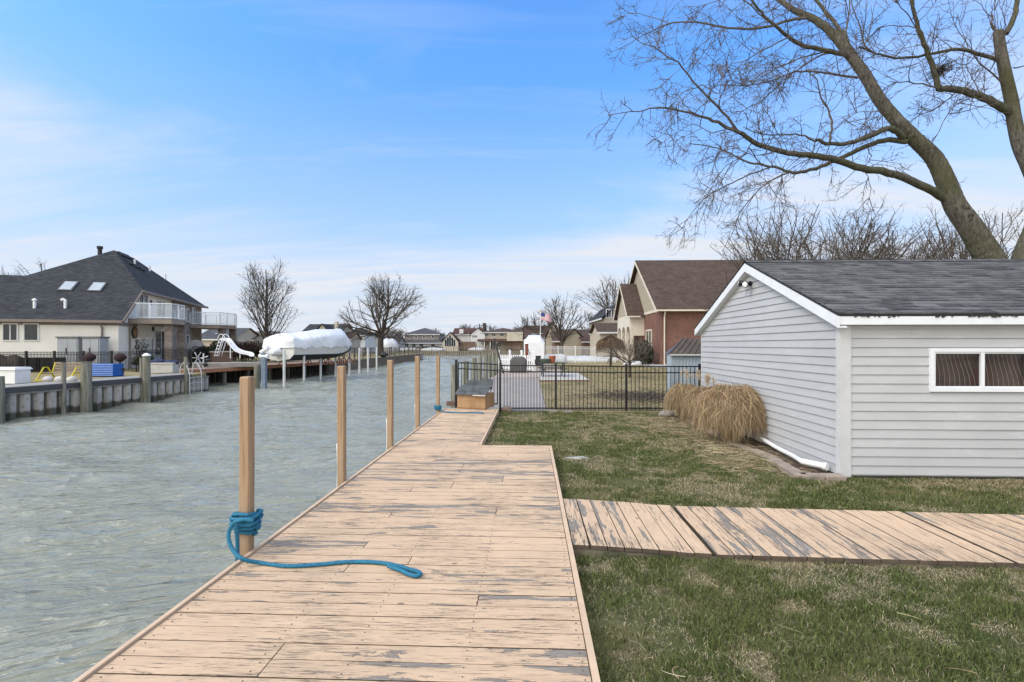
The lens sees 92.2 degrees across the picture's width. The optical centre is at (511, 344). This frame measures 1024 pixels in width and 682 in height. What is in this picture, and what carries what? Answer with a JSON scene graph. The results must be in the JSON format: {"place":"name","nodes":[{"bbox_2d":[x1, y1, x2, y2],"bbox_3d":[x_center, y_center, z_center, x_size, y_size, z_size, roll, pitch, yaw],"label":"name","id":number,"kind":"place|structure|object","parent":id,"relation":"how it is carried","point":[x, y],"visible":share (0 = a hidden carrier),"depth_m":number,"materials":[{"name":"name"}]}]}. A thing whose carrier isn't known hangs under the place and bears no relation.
{"place":"outdoors","nodes":[
{"label":"outdoors","id":0,"kind":"place"},
{"bbox_2d":[187,340,203,352],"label":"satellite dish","id":1,"kind":"object","parent":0,"point":[193,343],"visible":0.36,"depth_m":46.80,"materials":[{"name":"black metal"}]},
{"bbox_2d":[5,353,422,417],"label":"bank lawn","id":2,"kind":"structure","parent":0,"point":[34,375],"depth_m":28.41,"materials":[{"name":"concrete"}]},
{"bbox_2d":[1,355,21,366],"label":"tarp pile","id":3,"kind":"object","parent":2,"relation":"on","point":[8,361],"visible":0.19,"depth_m":30.80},
{"bbox_2d":[0,367,32,383],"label":"dock box","id":4,"kind":"object","parent":2,"relation":"on","point":[14,375],"visible":1,"depth_m":21.37,"materials":[{"name":"white paint"}]},
{"bbox_2d":[18,357,45,370],"bbox_3d":[-30.288,1.250,31.180,1.129,0.900,0.880,0,0,2],"label":"air conditioner","id":5,"kind":"object","parent":2,"relation":"on","point":[32,363],"visible":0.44,"depth_m":30.80,"materials":[{"name":"black metal"}]},
{"bbox_2d":[41,357,65,371],"bbox_3d":[-29.043,1.250,31.180,0.880,0.900,0.871,0,0,2],"label":"air conditioner","id":6,"kind":"object","parent":2,"relation":"on","point":[51,363],"visible":0.33,"depth_m":30.80,"materials":[{"name":"black metal"}]},
{"bbox_2d":[35,362,80,380],"bbox_3d":[-21.545,1.278,23.622,1.704,0.876,1.057,0,0,3],"label":"lounge chair","id":7,"kind":"object","parent":2,"relation":"on","point":[76,369],"visible":0.57,"depth_m":23.97,"materials":[{"name":"plastic"}]},
{"bbox_2d":[55,336,81,369],"bbox_3d":[-29.164,0.600,32.700,1.460,2.300,0.860,0,0,0],"label":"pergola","id":8,"kind":"object","parent":2,"relation":"on","point":[68,344],"visible":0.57,"depth_m":32.32,"materials":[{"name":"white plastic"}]},
{"bbox_2d":[0,351,140,371],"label":"metal fence","id":9,"kind":"object","parent":2,"relation":"on","point":[25,358],"visible":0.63,"depth_m":30.34,"materials":[{"name":"metal"}]},
{"bbox_2d":[81,336,109,363],"bbox_3d":[-27.631,0.600,32.700,1.229,2.300,0.860,0,0,0],"label":"storage cabinet","id":10,"kind":"object","parent":2,"relation":"on","point":[95,344],"visible":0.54,"depth_m":32.34,"materials":[{"name":"grey plastic"}]},
{"bbox_2d":[92,364,123,375],"bbox_3d":[-21.971,1.351,26.600,1.504,0.658,0.724,0,0,2],"label":"raised planter","id":11,"kind":"object","parent":2,"relation":"on","point":[106,369],"visible":0.75,"depth_m":26.25,"materials":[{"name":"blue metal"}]},
{"bbox_2d":[0,246,236,368],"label":"canal house","id":12,"kind":"structure","parent":2,"relation":"on","point":[122,301],"depth_m":35.65,"materials":[{"name":"beige paint"}]},
{"bbox_2d":[2,323,18,340],"bbox_3d":[-32.765,-0.835,32.185,0.829,1.170,0.090,0,0,-18],"label":"window","id":13,"kind":"structure","parent":12,"relation":"in","point":[10,332],"depth_m":32.16,"materials":[{"name":"glass"}]},
{"bbox_2d":[23,323,38,340],"bbox_3d":[-31.718,-0.835,32.518,0.829,1.170,0.090,0,0,-18],"label":"window","id":14,"kind":"structure","parent":12,"relation":"in","point":[30,332],"depth_m":32.50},
{"bbox_2d":[138,294,147,318],"bbox_3d":[-28.374,-2.975,37.925,0.100,1.850,1.681,0,0,-18],"label":"balcony door","id":15,"kind":"structure","parent":12,"relation":"in","point":[142,308],"depth_m":37.89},
{"bbox_2d":[154,330,163,355],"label":"door","id":16,"kind":"structure","parent":12,"relation":"in","point":[158,334],"depth_m":40.94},
{"bbox_2d":[156,300,165,316],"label":"window","id":17,"kind":"structure","parent":12,"relation":"in","point":[160,308],"depth_m":41.29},
{"bbox_2d":[114,353,126,375],"bbox_3d":[-21.383,1.067,26.880,0.499,1.265,0.504,0,0,24],"label":"topiary pot","id":18,"kind":"object","parent":2,"relation":"on","point":[120,357],"visible":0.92,"depth_m":26.79,"materials":[{"name":"brown plant"}]},
{"bbox_2d":[131,338,153,371],"bbox_3d":[-23.084,0.618,30.723,1.448,2.164,0.797,0,0,2],"label":"scroll trellis","id":19,"kind":"object","parent":2,"relation":"on","point":[135,360],"visible":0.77,"depth_m":30.75,"materials":[{"name":"black metal"}]},
{"bbox_2d":[151,362,179,372],"bbox_3d":[-21.085,1.380,29.921,1.330,0.600,0.730,0,0,-6],"label":"dock box","id":20,"kind":"object","parent":2,"relation":"on","point":[162,367],"visible":0.79,"depth_m":29.61,"materials":[{"name":"plastic"}]},
{"bbox_2d":[187,346,219,361],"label":"evergreen shrub","id":21,"kind":"object","parent":2,"relation":"on","point":[206,352],"visible":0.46,"depth_m":41.77,"materials":[{"name":"green plant"}]},
{"bbox_2d":[209,351,232,361],"bbox_3d":[-23.600,1.110,40.000,1.573,1.180,1.000,0,0,-39],"label":"brick counter","id":22,"kind":"object","parent":2,"relation":"on","point":[225,357],"visible":0.75,"depth_m":39.66,"materials":[{"name":"beige"}]},
{"bbox_2d":[202,328,261,346],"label":"house","id":23,"kind":"structure","parent":2,"relation":"on","point":[209,337],"depth_m":86.70,"materials":[{"name":"beige"}]},
{"bbox_2d":[217,340,262,361],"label":"evergreen shrub","id":24,"kind":"object","parent":2,"relation":"on","point":[244,346],"visible":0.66,"depth_m":46.79,"materials":[{"name":"green plant"}]},
{"bbox_2d":[206,365,325,382],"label":"seawall","id":25,"kind":"object","parent":2,"relation":"on","point":[276,373],"visible":0.17,"depth_m":43.62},
{"bbox_2d":[234,256,306,360],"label":"bare tree","id":26,"kind":"object","parent":2,"relation":"on","point":[267,316],"visible":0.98,"depth_m":51.87,"materials":[{"name":"brown plant"}]},
{"bbox_2d":[301,322,361,352],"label":"house","id":27,"kind":"structure","parent":2,"relation":"on","point":[347,332],"depth_m":108.11,"materials":[{"name":"beige"}]},
{"bbox_2d":[335,270,428,355],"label":"bare tree","id":28,"kind":"object","parent":2,"relation":"on","point":[379,332],"visible":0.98,"depth_m":76.93,"materials":[{"name":"brown plant"}]},
{"bbox_2d":[356,354,419,369],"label":"seawall","id":29,"kind":"object","parent":2,"relation":"on","point":[383,361],"visible":0.52,"depth_m":69.96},
{"bbox_2d":[354,347,419,359],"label":"dock railing","id":30,"kind":"object","parent":29,"relation":"on","point":[417,350],"visible":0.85,"depth_m":74.08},
{"bbox_2d":[384,338,398,353],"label":"covered boat","id":31,"kind":"object","parent":2,"relation":"on","point":[392,343],"visible":0.52,"depth_m":89.31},
{"bbox_2d":[0,355,516,681],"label":"water","id":32,"kind":"structure","parent":0,"point":[114,522],"depth_m":9.91,"materials":[{"name":"liquid"}]},
{"bbox_2d":[0,376,4,423],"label":"mooring pole","id":33,"kind":"object","parent":32,"relation":"in","point":[2,399],"visible":1,"depth_m":18.82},
{"bbox_2d":[61,362,65,413],"bbox_3d":[-19.346,1.869,21.266,0.178,2.261,0.177,0,0,2],"label":"mooring pole","id":34,"kind":"object","parent":32,"relation":"in","point":[63,392],"visible":0.89,"depth_m":21.20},
{"bbox_2d":[80,361,92,411],"bbox_3d":[-19.023,1.869,22.027,0.420,2.261,0.417,0,0,2],"label":"mooring pole","id":35,"kind":"object","parent":32,"relation":"in","point":[86,404],"visible":0.94,"depth_m":21.88,"materials":[{"name":"wood"}]},
{"bbox_2d":[5,378,191,420],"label":"seawall","id":36,"kind":"object","parent":32,"relation":"in","point":[38,400],"visible":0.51,"depth_m":21.88,"materials":[{"name":"concrete"}]},
{"bbox_2d":[139,358,142,401],"bbox_3d":[-18.829,1.825,25.040,0.177,2.350,0.177,0,0,2],"label":"mooring pole","id":37,"kind":"object","parent":32,"relation":"in","point":[140,366],"visible":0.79,"depth_m":24.97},
{"bbox_2d":[142,353,150,402],"bbox_3d":[-18.617,1.710,25.106,0.391,2.581,0.381,0,0,2],"label":"mooring pole","id":38,"kind":"object","parent":32,"relation":"in","point":[146,381],"visible":0.94,"depth_m":24.98,"materials":[{"name":"grey wood"}]},
{"bbox_2d":[184,356,187,393],"bbox_3d":[-18.362,1.825,27.750,0.210,2.351,0.209,0,0,2],"label":"mooring pole","id":39,"kind":"object","parent":32,"relation":"in","point":[185,375],"visible":0.87,"depth_m":27.66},
{"bbox_2d":[191,376,208,391],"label":"seawall","id":40,"kind":"object","parent":32,"relation":"in","point":[205,383],"visible":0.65,"depth_m":29.40,"materials":[{"name":"metal"}]},
{"bbox_2d":[239,376,254,555],"bbox_3d":[-2.158,1.630,4.044,0.141,2.740,0.100,0,0,2],"label":"mooring post","id":41,"kind":"object","parent":32,"relation":"in","point":[246,440],"visible":0.54,"depth_m":4.00,"materials":[{"name":"wood"}]},
{"bbox_2d":[226,508,422,577],"bbox_3d":[-1.498,1.562,3.762,1.699,0.423,0.392,0,0,17],"label":"rope","id":42,"kind":"object","parent":41,"relation":"attached to","point":[247,524],"visible":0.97,"depth_m":3.81,"materials":[{"name":"fabric"}]},
{"bbox_2d":[254,365,259,388],"bbox_3d":[-17.286,2.175,33.400,0.367,1.650,0.367,0,0,2],"label":"mooring pole","id":43,"kind":"object","parent":32,"relation":"on","point":[257,374],"visible":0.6,"depth_m":33.25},
{"bbox_2d":[258,346,269,387],"bbox_3d":[-16.349,1.539,32.558,0.717,2.923,0.396,0,0,2],"label":"hoist post","id":44,"kind":"object","parent":32,"relation":"in","point":[263,356],"visible":0.93,"depth_m":32.46,"materials":[{"name":"grey metal"}]},
{"bbox_2d":[179,360,354,384],"bbox_3d":[-20.163,2.305,42.303,3.518,1.390,21.223,0,0,13],"label":"dock","id":45,"kind":"object","parent":32,"relation":"on","point":[223,370],"visible":0.48,"depth_m":39.20,"materials":[{"name":"wood"}]},
{"bbox_2d":[141,349,191,368],"bbox_3d":[-22.963,1.032,32.829,0.190,1.535,3.239,0,0,26],"label":"metal fence","id":46,"kind":"object","parent":45,"relation":"on","point":[189,356],"visible":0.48,"depth_m":33.41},
{"bbox_2d":[179,362,260,367],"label":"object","id":47,"kind":"object","parent":45,"relation":"on","point":[231,364],"visible":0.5,"depth_m":35.63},
{"bbox_2d":[214,334,253,357],"bbox_3d":[-21.299,0.098,37.765,2.801,1.861,0.630,0,0,0],"label":"pool slide","id":48,"kind":"object","parent":47,"relation":"on","point":[232,345],"visible":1,"depth_m":37.67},
{"bbox_2d":[262,329,353,364],"bbox_3d":[-16.704,0.087,41.955,3.084,3.098,9.819,0,0,18],"label":"wrapped boat","id":49,"kind":"object","parent":45,"relation":"on","point":[318,344],"visible":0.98,"depth_m":39.64,"materials":[{"name":"plastic"}]},
{"bbox_2d":[282,350,285,385],"bbox_3d":[-16.136,1.669,34.900,0.220,2.661,0.209,0,0,2],"label":"lift post","id":50,"kind":"object","parent":32,"relation":"on","point":[284,367],"visible":0.87,"depth_m":34.83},
{"bbox_2d":[326,360,355,372],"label":"seawall","id":51,"kind":"object","parent":32,"relation":"in","point":[329,367],"visible":0.16,"depth_m":53.68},
{"bbox_2d":[337,366,345,486],"bbox_3d":[-2.087,1.630,6.103,0.155,2.740,0.100,0,0,2],"label":"mooring post","id":52,"kind":"object","parent":32,"relation":"in","point":[341,424],"visible":0.56,"depth_m":6.06,"materials":[{"name":"brown wood"}]},
{"bbox_2d":[436,356,439,413],"bbox_3d":[-1.840,1.640,12.388,0.141,2.720,0.100,0,0,2],"label":"mooring post","id":53,"kind":"object","parent":32,"relation":"in","point":[437,380],"visible":0.55,"depth_m":12.35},
{"bbox_2d":[451,364,454,408],"bbox_3d":[-1.764,1.800,15.077,0.237,2.402,0.237,0,0,2],"label":"weathered post","id":54,"kind":"object","parent":32,"relation":"in","point":[452,382],"visible":0.33,"depth_m":14.98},
{"bbox_2d":[398,351,522,355],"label":"seawall","id":55,"kind":"object","parent":32,"relation":"in","point":[440,353],"visible":0.12,"depth_m":130.85,"materials":[{"name":"concrete"}]},
{"bbox_2d":[384,328,413,348],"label":"bare tree","id":56,"kind":"object","parent":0,"point":[388,336],"visible":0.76,"depth_m":95.98,"materials":[{"name":"brown plant"}]},
{"bbox_2d":[397,352,514,355],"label":"end bank lawn","id":57,"kind":"structure","parent":0,"point":[463,353],"depth_m":131.00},
{"bbox_2d":[354,329,377,352],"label":"house","id":58,"kind":"structure","parent":57,"relation":"on","point":[369,341],"depth_m":123.09,"materials":[{"name":"white"}]},
{"bbox_2d":[403,328,445,347],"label":"house","id":59,"kind":"structure","parent":57,"relation":"on","point":[422,337],"depth_m":152.98,"materials":[{"name":"grey"}]},
{"bbox_2d":[404,346,519,350],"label":"dock railing","id":60,"kind":"object","parent":57,"relation":"on","point":[468,348],"visible":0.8,"depth_m":131.25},
{"bbox_2d":[441,328,484,350],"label":"house","id":61,"kind":"structure","parent":57,"relation":"on","point":[463,337],"depth_m":141.50,"materials":[{"name":"white"}]},
{"bbox_2d":[477,328,523,351],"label":"house","id":62,"kind":"structure","parent":57,"relation":"on","point":[504,337],"depth_m":141.98,"materials":[{"name":"beige"}]},
{"bbox_2d":[0,0,1023,337],"label":"sky","id":63,"kind":"structure","parent":0,"point":[441,146],"materials":[{"name":"blue"}]},
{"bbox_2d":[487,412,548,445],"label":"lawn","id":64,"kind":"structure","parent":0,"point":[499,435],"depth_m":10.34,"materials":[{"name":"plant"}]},
{"bbox_2d":[495,363,559,376],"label":"patio","id":65,"kind":"structure","parent":0,"point":[526,374],"depth_m":31.04,"materials":[{"name":"pink concrete"}]},
{"bbox_2d":[498,350,534,370],"bbox_3d":[0.249,1.075,34.750,0.198,1.450,3.706,0,0,-45],"label":"picket fence","id":66,"kind":"object","parent":65,"relation":"on","point":[504,359],"visible":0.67,"depth_m":35.09,"materials":[{"name":"white paint"}]},
{"bbox_2d":[510,356,526,372],"bbox_3d":[0.423,1.295,32.001,1.122,1.090,0.755,0,0,2],"label":"grill cover","id":67,"kind":"object","parent":65,"relation":"on","point":[518,360],"visible":0.95,"depth_m":31.66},
{"bbox_2d":[524,335,544,363],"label":"wrapped boat","id":68,"kind":"object","parent":65,"relation":"on","point":[536,343],"visible":0.61,"depth_m":45.42,"materials":[{"name":"plastic"}]},
{"bbox_2d":[539,373,588,379],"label":"patio","id":69,"kind":"structure","parent":0,"point":[551,376],"depth_m":26.93,"materials":[{"name":"concrete"}]},
{"bbox_2d":[538,362,567,376],"bbox_3d":[2.269,1.364,27.300,1.560,0.778,1.680,0,0,-2],"label":"picnic table","id":70,"kind":"object","parent":69,"relation":"on","point":[543,368],"visible":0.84,"depth_m":27.21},
{"bbox_2d":[549,328,589,355],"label":"house","id":71,"kind":"structure","parent":0,"point":[578,339],"depth_m":86.00,"materials":[{"name":"brown"}]},
{"bbox_2d":[522,352,676,412],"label":"neighbour lawn","id":72,"kind":"structure","parent":0,"point":[604,363],"depth_m":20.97,"materials":[{"name":"plant"}]},
{"bbox_2d":[453,377,546,411],"bbox_3d":[-0.095,1.895,20.608,2.680,0.169,13.940,0,0,2],"label":"dock","id":73,"kind":"object","parent":72,"relation":"on","point":[521,392],"visible":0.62,"depth_m":18.41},
{"bbox_2d":[455,359,497,407],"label":"metal gate","id":74,"kind":"structure","parent":73,"relation":"attached to","point":[457,368],"depth_m":14.03,"materials":[{"name":"metal"}]},
{"bbox_2d":[514,312,547,336],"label":"bare tree","id":75,"kind":"object","parent":72,"relation":"on","point":[525,323],"visible":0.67,"depth_m":98.88,"materials":[{"name":"brown plant"}]},
{"bbox_2d":[523,324,555,353],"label":"house","id":76,"kind":"structure","parent":72,"relation":"on","point":[547,338],"depth_m":96.67,"materials":[{"name":"brown"}]},
{"bbox_2d":[533,293,591,353],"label":"bare tree","id":77,"kind":"object","parent":72,"relation":"on","point":[559,330],"visible":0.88,"depth_m":79.78,"materials":[{"name":"brown plant"}]},
{"bbox_2d":[545,346,615,362],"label":"white fence","id":78,"kind":"object","parent":72,"relation":"on","point":[559,353],"visible":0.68,"depth_m":50.09,"materials":[{"name":"paint"}]},
{"bbox_2d":[566,356,617,360],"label":"pool cover","id":79,"kind":"object","parent":72,"relation":"on","point":[572,358],"visible":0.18,"depth_m":54.47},
{"bbox_2d":[569,273,629,315],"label":"bare tree","id":80,"kind":"object","parent":72,"relation":"on","point":[606,295],"visible":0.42,"depth_m":74.03,"materials":[{"name":"brown plant"}]},
{"bbox_2d":[499,363,700,411],"bbox_3d":[3.445,1.208,13.550,7.609,1.425,0.068,0,0,0],"label":"metal fence","id":81,"kind":"object","parent":72,"relation":"on","point":[606,372],"visible":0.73,"depth_m":13.54,"materials":[{"name":"metal"}]},
{"bbox_2d":[587,304,617,356],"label":"house","id":82,"kind":"structure","parent":72,"relation":"on","point":[602,325],"depth_m":65.94,"materials":[{"name":"beige"}]},
{"bbox_2d":[595,335,626,365],"bbox_3d":[7.991,0.484,40.001,2.634,2.638,2.652,0,0,2],"label":"weeping tree","id":83,"kind":"object","parent":72,"relation":"on","point":[602,342],"visible":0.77,"depth_m":39.49,"materials":[{"name":"brown plant"}]},
{"bbox_2d":[562,387,665,408],"bbox_3d":[4.401,1.672,16.475,5.779,0.268,5.071,0,0,-30],"label":"brush pile","id":84,"kind":"object","parent":72,"relation":"on","point":[641,396],"visible":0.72,"depth_m":16.28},
{"bbox_2d":[597,336,659,377],"bbox_3d":[6.533,0.589,27.326,2.804,2.466,3.388,0,0,-45],"label":"bare tree","id":85,"kind":"object","parent":72,"relation":"on","point":[629,361],"visible":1,"depth_m":27.21,"materials":[{"name":"brown plant"}]},
{"bbox_2d":[664,338,700,391],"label":"metal shed","id":86,"kind":"structure","parent":72,"relation":"on","point":[684,352],"depth_m":15.40,"materials":[{"name":"metal"}]},
{"bbox_2d":[613,259,894,363],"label":"brick house","id":87,"kind":"structure","parent":72,"relation":"on","point":[650,306],"depth_m":46.06,"materials":[{"name":"beige"}]},
{"bbox_2d":[680,198,892,309],"bbox_3d":[14.595,-3.133,26.896,9.948,9.677,9.071,0,0,2],"label":"bare tree","id":88,"kind":"object","parent":72,"relation":"on","point":[763,253],"visible":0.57,"depth_m":26.36,"materials":[{"name":"brown plant"}]},
{"bbox_2d":[585,0,1023,271],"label":"bare tree","id":89,"kind":"object","parent":72,"relation":"on","point":[977,237],"visible":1,"depth_m":14.86,"materials":[{"name":"brown plant"}]},
{"bbox_2d":[923,54,967,84],"bbox_3d":[13.217,-8.495,15.171,0.980,0.606,1.048,0,0,2],"label":"bird nest","id":90,"kind":"object","parent":89,"relation":"on","point":[943,68],"visible":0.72,"depth_m":15.10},
{"bbox_2d":[736,195,958,259],"bbox_3d":[17.872,-3.085,28.327,9.842,9.572,10.636,0,0,2],"label":"bare tree","id":91,"kind":"object","parent":72,"relation":"on","point":[871,226],"visible":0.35,"depth_m":26.20,"materials":[{"name":"brown plant"}]},
{"bbox_2d":[838,215,994,259],"bbox_3d":[22.733,-2.763,28.899,10.106,8.946,9.766,0,0,2],"label":"bare tree","id":92,"kind":"object","parent":72,"relation":"on","point":[912,245],"visible":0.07,"depth_m":27.62,"materials":[{"name":"brown plant"}]},
{"bbox_2d":[863,201,1023,259],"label":"bare tree","id":93,"kind":"object","parent":72,"relation":"on","point":[963,253],"visible":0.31,"depth_m":23.82,"materials":[{"name":"brown plant"}]},
{"bbox_2d":[485,410,1023,681],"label":"lawn","id":94,"kind":"structure","parent":0,"point":[653,606],"depth_m":3.51,"materials":[{"name":"plant"}]},
{"bbox_2d":[662,369,694,420],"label":"dry ornamental grass","id":95,"kind":"object","parent":94,"relation":"on","point":[674,395],"depth_m":11.80,"materials":[{"name":"plant"}]},
{"bbox_2d":[690,383,767,444],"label":"dry ornamental grass","id":96,"kind":"object","parent":94,"relation":"on","point":[730,412],"depth_m":8.90,"materials":[{"name":"plant"}]},
{"bbox_2d":[553,414,1017,677],"bbox_3d":[4.258,1.767,7.334,8.024,0.045,11.017,0,0,2],"label":"straw","id":97,"kind":"object","parent":94,"relation":"on","point":[714,444],"visible":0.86,"depth_m":8.23,"materials":[{"name":"plant"}]},
{"bbox_2d":[563,499,1023,569],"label":"walkway","id":98,"kind":"structure","parent":94,"relation":"on","point":[868,537],"depth_m":4.54,"materials":[{"name":"beige paint"}]},
{"bbox_2d":[784,468,805,479],"bbox_3d":[3.931,1.808,6.824,0.170,0.125,0.358,0,0,10],"label":"paver block","id":99,"kind":"object","parent":94,"relation":"on","point":[793,472],"depth_m":6.79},
{"bbox_2d":[801,473,824,480],"bbox_3d":[4.038,1.808,6.652,0.271,0.125,0.180,0,0,2],"label":"paver block","id":100,"kind":"object","parent":94,"relation":"on","point":[815,476],"depth_m":6.57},
{"bbox_2d":[819,473,846,481],"bbox_3d":[4.314,1.808,6.631,0.271,0.125,0.180,0,0,2],"label":"paver block","id":101,"kind":"object","parent":94,"relation":"on","point":[838,477],"depth_m":6.55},
{"bbox_2d":[695,259,1023,479],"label":"shed","id":102,"kind":"structure","parent":94,"relation":"on","point":[893,369],"depth_m":6.72,"materials":[{"name":"grey plastic"}]},
{"bbox_2d":[928,348,1023,391],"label":"window","id":103,"kind":"structure","parent":102,"relation":"in","point":[950,369],"depth_m":6.69,"materials":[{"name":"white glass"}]},
{"bbox_3d":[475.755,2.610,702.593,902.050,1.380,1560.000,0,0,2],"label":"ground","id":104,"kind":"structure","parent":0,"visible":0},
{"bbox_2d":[72,408,600,681],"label":"dock","id":105,"kind":"object","parent":104,"relation":"on","point":[463,518],"visible":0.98,"depth_m":3.40,"materials":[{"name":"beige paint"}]},
{"bbox_2d":[386,360,393,450],"bbox_3d":[-2.005,1.625,8.171,0.155,2.750,0.100,0,0,2],"label":"mooring post","id":106,"kind":"object","parent":105,"relation":"attached to","point":[390,406],"visible":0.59,"depth_m":8.13,"materials":[{"name":"brown wood"}]},
{"bbox_2d":[415,356,419,428],"bbox_3d":[-1.932,1.615,10.190,0.154,2.770,0.100,0,0,2],"label":"mooring post","id":107,"kind":"object","parent":105,"relation":"attached to","point":[417,391],"visible":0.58,"depth_m":10.15,"materials":[{"name":"brown wood"}]},
{"bbox_2d":[455,378,494,409],"bbox_3d":[-0.989,1.301,13.304,0.915,0.798,0.698,0,0,21],"label":"utility box","id":108,"kind":"object","parent":105,"relation":"on","point":[473,394],"visible":1,"depth_m":13.13,"materials":[{"name":"brown wood"}]},
{"bbox_2d":[691,419,828,472],"bbox_3d":[4.311,1.847,9.300,0.524,0.105,5.345,0,0,2],"label":"mulch bed","id":109,"kind":"object","parent":104,"relation":"on","point":[772,451],"visible":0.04,"depth_m":7.99,"materials":[{"name":"soil"}]},
{"bbox_2d":[679,368,717,427],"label":"dry ornamental grass","id":110,"kind":"object","parent":109,"relation":"on","point":[690,396],"depth_m":10.64,"materials":[{"name":"plant"}]},
{"bbox_2d":[758,436,828,470],"bbox_3d":[4.347,1.693,7.898,0.268,0.103,2.164,0,0,3],"label":"drain pipe","id":111,"kind":"object","parent":109,"relation":"on","point":[821,465],"visible":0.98,"depth_m":7.17,"materials":[{"name":"white paint"}]},
{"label":"seawall","id":112,"kind":"object","parent":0,"visible":0},
{"bbox_2d":[5,373,191,392],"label":"boardwalk","id":113,"kind":"structure","parent":112,"relation":"on","point":[24,387],"depth_m":22.18,"materials":[{"name":"grey"}]},
{"bbox_2d":[179,361,201,393],"bbox_3d":[-18.336,1.877,28.133,0.599,1.847,1.004,0,0,8],"label":"swim ladder","id":114,"kind":"object","parent":113,"relation":"attached to","point":[192,377],"visible":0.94,"depth_m":28.09,"materials":[{"name":"metal"}]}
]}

